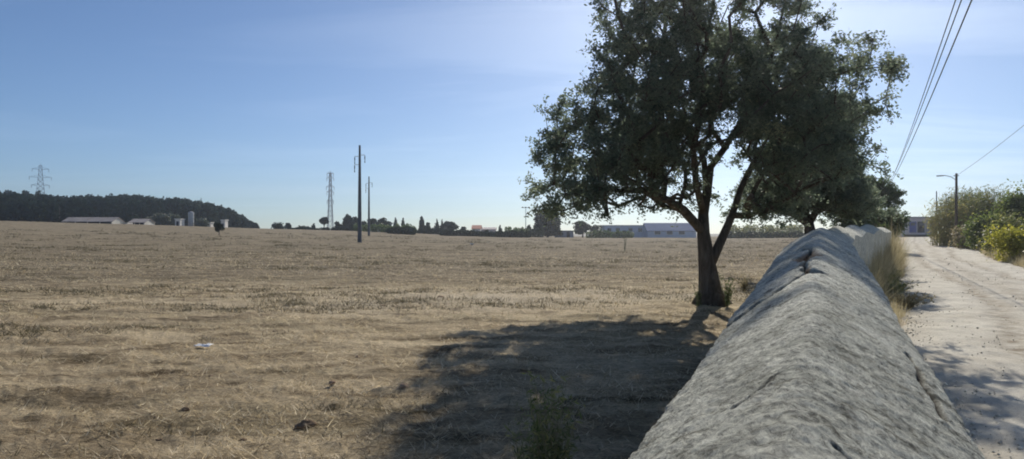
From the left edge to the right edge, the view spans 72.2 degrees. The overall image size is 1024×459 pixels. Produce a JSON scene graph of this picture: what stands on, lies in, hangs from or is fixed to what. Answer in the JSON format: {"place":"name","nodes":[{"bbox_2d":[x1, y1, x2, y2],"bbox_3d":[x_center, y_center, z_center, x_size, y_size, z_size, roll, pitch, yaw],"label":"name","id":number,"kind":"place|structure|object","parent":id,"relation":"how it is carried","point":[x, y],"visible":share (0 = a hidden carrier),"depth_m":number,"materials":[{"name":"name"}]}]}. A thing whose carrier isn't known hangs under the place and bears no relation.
{"place":"outdoors","nodes":[
{"label":"outdoors","id":0,"kind":"place"},
{"bbox_2d":[0,217,1023,458],"bbox_3d":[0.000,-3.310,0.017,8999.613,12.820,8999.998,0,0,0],"label":"ground","id":1,"kind":"structure","parent":0,"point":[110,394],"depth_m":10.34,"materials":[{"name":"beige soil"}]},
{"bbox_2d":[29,164,51,193],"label":"lattice pylon","id":2,"kind":"object","parent":1,"relation":"on","point":[40,166],"visible":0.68,"depth_m":519.86,"materials":[{"name":"metal"}]},
{"bbox_2d":[61,217,123,223],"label":"long shed","id":3,"kind":"structure","parent":1,"relation":"on","point":[109,220],"depth_m":201.56,"materials":[{"name":"white metal"}]},
{"bbox_2d":[0,191,259,227],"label":"woodland","id":4,"kind":"object","parent":1,"relation":"on","point":[15,206],"visible":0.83,"depth_m":262.92,"materials":[{"name":"green plant"}]},
{"bbox_2d":[128,219,155,224],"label":"farm shed","id":5,"kind":"structure","parent":1,"relation":"on","point":[143,221],"depth_m":209.56,"materials":[{"name":"white metal"}]},
{"bbox_2d":[146,213,170,224],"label":"farm tree","id":6,"kind":"object","parent":1,"relation":"on","point":[159,218],"visible":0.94,"depth_m":224.60,"materials":[{"name":"green plant"}]},
{"bbox_2d":[167,213,179,225],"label":"farm tree","id":7,"kind":"object","parent":1,"relation":"on","point":[173,217],"visible":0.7,"depth_m":228.79,"materials":[{"name":"green plant"}]},
{"bbox_2d":[175,219,185,225],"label":"white hut","id":8,"kind":"object","parent":1,"relation":"on","point":[179,222],"visible":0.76,"depth_m":222.24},
{"bbox_2d":[180,407,189,410],"bbox_3d":[-2.950,1.625,6.333,0.073,0.053,0.077,0,0,32],"label":"earth clod","id":9,"kind":"object","parent":1,"relation":"on","point":[184,409],"visible":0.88,"depth_m":6.32,"materials":[{"name":"brown soil"}]},
{"bbox_2d":[188,211,193,225],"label":"silo","id":10,"kind":"object","parent":1,"relation":"on","point":[190,218],"visible":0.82,"depth_m":227.30,"materials":[{"name":"metal"}]},
{"bbox_2d":[193,217,208,226],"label":"farm tree","id":11,"kind":"object","parent":1,"relation":"on","point":[201,222],"visible":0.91,"depth_m":227.13,"materials":[{"name":"green plant"}]},
{"bbox_2d":[194,343,212,346],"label":"paper litter","id":12,"kind":"object","parent":1,"relation":"on","point":[206,345],"visible":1,"depth_m":9.70,"materials":[{"name":"white paper"}]},
{"bbox_2d":[213,222,224,234],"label":"field bush","id":13,"kind":"object","parent":1,"relation":"on","point":[218,226],"visible":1,"depth_m":117.80,"materials":[{"name":"green plant"}]},
{"bbox_2d":[221,220,228,226],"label":"white hut","id":14,"kind":"object","parent":1,"relation":"on","point":[224,223],"visible":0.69,"depth_m":232.02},
{"bbox_2d":[271,222,286,228],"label":"horizon tree","id":15,"kind":"object","parent":1,"relation":"on","point":[279,225],"visible":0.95,"depth_m":228.99,"materials":[{"name":"green plant"}]},
{"bbox_2d":[285,223,291,228],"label":"horizon tree","id":16,"kind":"object","parent":1,"relation":"on","point":[289,225],"visible":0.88,"depth_m":234.45,"materials":[{"name":"green plant"}]},
{"bbox_2d":[294,419,316,429],"bbox_3d":[-1.752,1.662,5.950,0.202,0.106,0.101,0,0,-33],"label":"earth clod","id":17,"kind":"object","parent":1,"relation":"on","point":[306,422],"visible":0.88,"depth_m":5.93,"materials":[{"name":"soil"}]},
{"bbox_2d":[289,226,356,230],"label":"scrub hedge","id":18,"kind":"object","parent":1,"relation":"on","point":[340,228],"visible":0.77,"depth_m":214.08,"materials":[{"name":"green plant"}]},
{"bbox_2d":[319,217,328,227],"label":"horizon tree","id":19,"kind":"object","parent":1,"relation":"on","point":[323,220],"visible":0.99,"depth_m":231.30,"materials":[{"name":"green plant"}]},
{"bbox_2d":[326,171,333,227],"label":"lattice pylon","id":20,"kind":"object","parent":1,"relation":"on","point":[330,195],"visible":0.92,"depth_m":469.81,"materials":[{"name":"metal"}]},
{"bbox_2d":[342,214,354,228],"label":"horizon tree","id":21,"kind":"object","parent":1,"relation":"on","point":[348,219],"visible":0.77,"depth_m":234.93,"materials":[{"name":"green plant"}]},
{"bbox_2d":[353,216,357,228],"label":"horizon tree","id":22,"kind":"object","parent":1,"relation":"on","point":[355,218],"visible":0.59,"depth_m":239.51,"materials":[{"name":"green plant"}]},
{"bbox_2d":[354,145,364,242],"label":"power pole","id":23,"kind":"object","parent":1,"relation":"on","point":[359,238],"visible":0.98,"depth_m":86.87,"materials":[{"name":"wood"}]},
{"bbox_2d":[368,176,371,234],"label":"power pole","id":24,"kind":"object","parent":1,"relation":"on","point":[369,182],"visible":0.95,"depth_m":141.90,"materials":[{"name":"wood"}]},
{"bbox_2d":[367,218,377,224],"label":"horizon tree","id":25,"kind":"object","parent":1,"relation":"on","point":[373,221],"visible":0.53,"depth_m":241.31,"materials":[{"name":"green plant"}]},
{"bbox_2d":[376,217,386,226],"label":"horizon tree","id":26,"kind":"object","parent":1,"relation":"on","point":[381,220],"visible":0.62,"depth_m":239.27,"materials":[{"name":"green plant"}]},
{"bbox_2d":[353,223,416,231],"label":"scrub hedge","id":27,"kind":"object","parent":1,"relation":"on","point":[376,228],"visible":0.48,"depth_m":193.48,"materials":[{"name":"green plant"}]},
{"bbox_2d":[383,221,392,225],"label":"horizon tree","id":28,"kind":"object","parent":1,"relation":"on","point":[387,222],"visible":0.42,"depth_m":235.59,"materials":[{"name":"green plant"}]},
{"bbox_2d":[386,226,416,234],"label":"scrub hedge","id":29,"kind":"object","parent":1,"relation":"on","point":[402,230],"visible":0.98,"depth_m":176.60,"materials":[{"name":"green plant"}]},
{"bbox_2d":[398,383,408,388],"bbox_3d":[-1.117,1.622,7.277,0.108,0.065,0.152,0,0,0],"label":"earth clod","id":30,"kind":"object","parent":1,"relation":"on","point":[401,385],"visible":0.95,"depth_m":7.22,"materials":[{"name":"brown soil"}]},
{"bbox_2d":[419,216,424,228],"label":"horizon tree","id":31,"kind":"object","parent":1,"relation":"on","point":[421,223],"visible":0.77,"depth_m":234.56,"materials":[{"name":"green plant"}]},
{"bbox_2d":[424,222,430,228],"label":"horizon tree","id":32,"kind":"object","parent":1,"relation":"on","point":[427,225],"visible":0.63,"depth_m":237.73,"materials":[{"name":"green plant"}]},
{"bbox_2d":[417,227,444,233],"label":"scrub hedge","id":33,"kind":"object","parent":1,"relation":"on","point":[428,230],"visible":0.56,"depth_m":204.25,"materials":[{"name":"green plant"}]},
{"bbox_2d":[434,220,439,229],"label":"horizon tree","id":34,"kind":"object","parent":1,"relation":"on","point":[436,226],"visible":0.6,"depth_m":237.61,"materials":[{"name":"green plant"}]},
{"bbox_2d":[0,228,895,458],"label":"weed tufts","id":35,"kind":"object","parent":1,"relation":"on","point":[346,295],"visible":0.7,"depth_m":18.87,"materials":[{"name":"beige plant"}]},
{"bbox_2d":[442,221,458,230],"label":"horizon tree","id":36,"kind":"object","parent":1,"relation":"on","point":[447,225],"visible":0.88,"depth_m":234.82,"materials":[{"name":"green plant"}]},
{"bbox_2d":[471,225,481,230],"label":"red roof house","id":37,"kind":"structure","parent":1,"relation":"on","point":[477,227],"depth_m":227.17,"materials":[{"name":"tile"}]},
{"bbox_2d":[439,229,530,237],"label":"scrub hedge","id":38,"kind":"object","parent":1,"relation":"on","point":[499,233],"visible":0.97,"depth_m":180.81,"materials":[{"name":"green plant"}]},
{"bbox_2d":[481,227,496,232],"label":"pink roof house","id":39,"kind":"structure","parent":1,"relation":"on","point":[492,229],"depth_m":232.00,"materials":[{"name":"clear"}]},
{"bbox_2d":[504,226,543,236],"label":"scrub hedge","id":40,"kind":"object","parent":1,"relation":"on","point":[535,230],"visible":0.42,"depth_m":199.60,"materials":[{"name":"green plant"}]},
{"bbox_2d":[504,402,550,458],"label":"tall weed","id":41,"kind":"object","parent":1,"relation":"on","point":[517,453],"visible":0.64,"depth_m":3.90,"materials":[{"name":"plant"}]},
{"bbox_2d":[533,207,562,236],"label":"horizon tree","id":42,"kind":"object","parent":1,"relation":"on","point":[549,228],"visible":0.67,"depth_m":202.80,"materials":[{"name":"green plant"}]},
{"bbox_2d":[517,363,585,458],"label":"tall weed","id":43,"kind":"object","parent":1,"relation":"on","point":[550,451],"visible":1,"depth_m":3.68,"materials":[{"name":"plant"}]},
{"bbox_2d":[555,230,573,236],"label":"building","id":44,"kind":"structure","parent":1,"relation":"on","point":[568,233],"depth_m":205.99,"materials":[{"name":"white paint"}]},
{"bbox_2d":[573,221,593,236],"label":"horizon tree","id":45,"kind":"object","parent":1,"relation":"on","point":[583,228],"visible":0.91,"depth_m":204.05,"materials":[{"name":"green plant"}]},
{"bbox_2d":[589,225,601,234],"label":"horizon tree","id":46,"kind":"object","parent":1,"relation":"on","point":[597,227],"visible":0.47,"depth_m":207.25,"materials":[{"name":"plant"}]},
{"bbox_2d":[585,229,634,237],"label":"scrub hedge","id":47,"kind":"object","parent":1,"relation":"on","point":[606,234],"visible":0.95,"depth_m":189.35,"materials":[{"name":"green plant"}]},
{"bbox_2d":[601,225,644,237],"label":"flat roof house","id":48,"kind":"structure","parent":1,"relation":"on","point":[637,231],"depth_m":205.00,"materials":[{"name":"white paint"}]},
{"bbox_2d":[643,223,695,237],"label":"blue roof warehouse","id":49,"kind":"structure","parent":1,"relation":"on","point":[666,230],"depth_m":200.00,"materials":[{"name":"metal"}]},
{"bbox_2d":[693,283,702,305],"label":"sucker shoots","id":50,"kind":"object","parent":1,"relation":"on","point":[698,299],"visible":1,"depth_m":15.29,"materials":[{"name":"plant"}]},
{"bbox_2d":[517,0,912,306],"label":"spreading tree","id":51,"kind":"object","parent":1,"relation":"on","point":[652,144],"visible":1,"depth_m":13.46,"materials":[{"name":"green plant"}]},
{"bbox_2d":[718,272,734,306],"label":"sucker shoots","id":52,"kind":"object","parent":1,"relation":"on","point":[727,297],"visible":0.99,"depth_m":15.16,"materials":[{"name":"plant"}]},
{"bbox_2d":[733,273,754,291],"bbox_3d":[6.214,1.439,19.003,0.572,0.565,0.610,0,0,0],"label":"dry weed","id":53,"kind":"object","parent":1,"relation":"on","point":[744,282],"visible":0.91,"depth_m":18.94,"materials":[{"name":"plant"}]},
{"bbox_2d":[727,224,803,237],"bbox_3d":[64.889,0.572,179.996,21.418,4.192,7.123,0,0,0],"label":"scrub hedge","id":54,"kind":"object","parent":1,"relation":"on","point":[765,229],"visible":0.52,"depth_m":178.91,"materials":[{"name":"plant"}]},
{"bbox_2d":[629,224,985,458],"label":"field wall","id":55,"kind":"structure","parent":1,"relation":"on","point":[813,353],"depth_m":1.73,"materials":[{"name":"grey stone"}]},
{"bbox_2d":[719,84,904,234],"bbox_3d":[10.943,-1.914,26.006,7.368,6.678,6.248,0,0,0],"label":"spreading tree","id":56,"kind":"object","parent":1,"relation":"on","point":[857,204],"visible":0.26,"depth_m":24.47,"materials":[{"name":"green plant"}]},
{"bbox_2d":[824,204,889,229],"bbox_3d":[23.454,-0.050,47.644,3.753,4.166,4.693,0,0,0],"label":"roadside tree","id":57,"kind":"object","parent":1,"relation":"on","point":[849,222],"visible":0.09,"depth_m":47.20,"materials":[{"name":"green plant"}]},
{"bbox_2d":[866,174,910,240],"bbox_3d":[28.265,-1.181,55.265,5.528,6.359,4.810,0,0,21],"label":"roadside tree","id":58,"kind":"object","parent":1,"relation":"on","point":[895,193],"visible":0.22,"depth_m":53.99,"materials":[{"name":"green plant"}]},
{"bbox_2d":[876,268,908,281],"bbox_3d":[10.626,1.395,19.967,1.144,0.623,1.076,0,0,0],"label":"verge weed","id":59,"kind":"object","parent":1,"relation":"on","point":[893,276],"visible":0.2,"depth_m":19.90,"materials":[{"name":"plant"}]},
{"bbox_2d":[880,278,918,295],"bbox_3d":[9.411,1.489,17.477,1.064,0.550,1.106,0,0,0],"label":"verge weed","id":60,"kind":"object","parent":1,"relation":"on","point":[900,287],"visible":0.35,"depth_m":17.31,"materials":[{"name":"plant"}]},
{"bbox_2d":[884,291,935,308],"bbox_3d":[8.680,1.535,15.288,1.021,0.497,1.159,0,0,-29],"label":"verge weed","id":61,"kind":"object","parent":1,"relation":"on","point":[912,300],"visible":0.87,"depth_m":15.17,"materials":[{"name":"plant"}]},
{"bbox_2d":[894,217,933,236],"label":"roadside building","id":62,"kind":"structure","parent":1,"relation":"on","point":[916,225],"depth_m":157.91,"materials":[{"name":"blue paint"}]},
{"bbox_2d":[909,222,915,232],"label":"door","id":63,"kind":"structure","parent":62,"relation":"in","point":[912,224],"depth_m":157.90,"materials":[{"name":"blue paint"}]},
{"bbox_2d":[917,222,924,232],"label":"door","id":64,"kind":"structure","parent":62,"relation":"in","point":[921,229],"depth_m":157.90,"materials":[{"name":"glass"}]},
{"bbox_2d":[858,216,1023,324],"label":"verge grass","id":65,"kind":"structure","parent":1,"relation":"on","point":[892,257],"depth_m":23.23,"materials":[{"name":"beige plant"}]},
{"bbox_2d":[936,173,958,246],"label":"utility pole","id":66,"kind":"object","parent":1,"relation":"on","point":[956,201],"visible":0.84,"depth_m":69.93,"materials":[{"name":"wood"}]},
{"bbox_2d":[956,125,1023,175],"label":"overhead wire","id":67,"kind":"object","parent":66,"relation":"attached to","point":[994,148],"visible":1,"depth_m":55.47,"materials":[{"name":"black metal"}]},
{"bbox_2d":[945,225,971,248],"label":"roadside shrub","id":68,"kind":"object","parent":1,"relation":"on","point":[956,234],"visible":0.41,"depth_m":65.69,"materials":[{"name":"green plant"}]},
{"bbox_2d":[921,182,1015,246],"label":"cane thicket","id":69,"kind":"object","parent":1,"relation":"on","point":[970,202],"visible":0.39,"depth_m":73.73,"materials":[{"name":"green plant"}]},
{"bbox_2d":[942,205,1000,249],"bbox_3d":[39.829,-0.082,59.783,6.312,3.996,5.481,0,0,0],"label":"roadside shrub","id":70,"kind":"object","parent":1,"relation":"on","point":[974,226],"visible":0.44,"depth_m":59.91,"materials":[{"name":"green plant"}]},
{"bbox_2d":[967,223,1023,260],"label":"roadside shrub","id":71,"kind":"object","parent":1,"relation":"on","point":[1011,241],"visible":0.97,"depth_m":37.51,"materials":[{"name":"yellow plant"}]},
{"bbox_2d":[969,209,1023,255],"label":"roadside shrub","id":72,"kind":"object","parent":1,"relation":"on","point":[1001,222],"visible":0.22,"depth_m":46.07,"materials":[{"name":"leaf"},{"name":"bark"}]},
{"bbox_2d":[978,179,1023,231],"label":"roadside shrub","id":73,"kind":"object","parent":1,"relation":"on","point":[1013,202],"visible":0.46,"depth_m":57.92,"materials":[{"name":"green plant"}]},
{"bbox_2d":[0,0,1023,233],"label":"sky","id":74,"kind":"structure","parent":0,"point":[247,107],"materials":[{"name":"blue"}]},
{"bbox_2d":[900,237,1023,458],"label":"dirt road","id":75,"kind":"structure","parent":0,"point":[948,361],"depth_m":11.12,"materials":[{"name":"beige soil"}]},
{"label":"utility pole","id":76,"kind":"object","parent":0,"visible":0},
{"bbox_2d":[893,0,955,174],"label":"overhead wire","id":77,"kind":"object","parent":76,"relation":"attached to","point":[931,70],"visible":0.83,"depth_m":16.39,"materials":[{"name":"black metal"}]},
{"bbox_2d":[890,0,961,180],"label":"overhead wire","id":78,"kind":"object","parent":76,"relation":"attached to","point":[935,69],"visible":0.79,"depth_m":16.79,"materials":[{"name":"black metal"}]},
{"bbox_2d":[893,0,971,178],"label":"overhead wire","id":79,"kind":"object","parent":76,"relation":"attached to","point":[941,71],"visible":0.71,"depth_m":16.33,"materials":[{"name":"black metal"}]}
]}

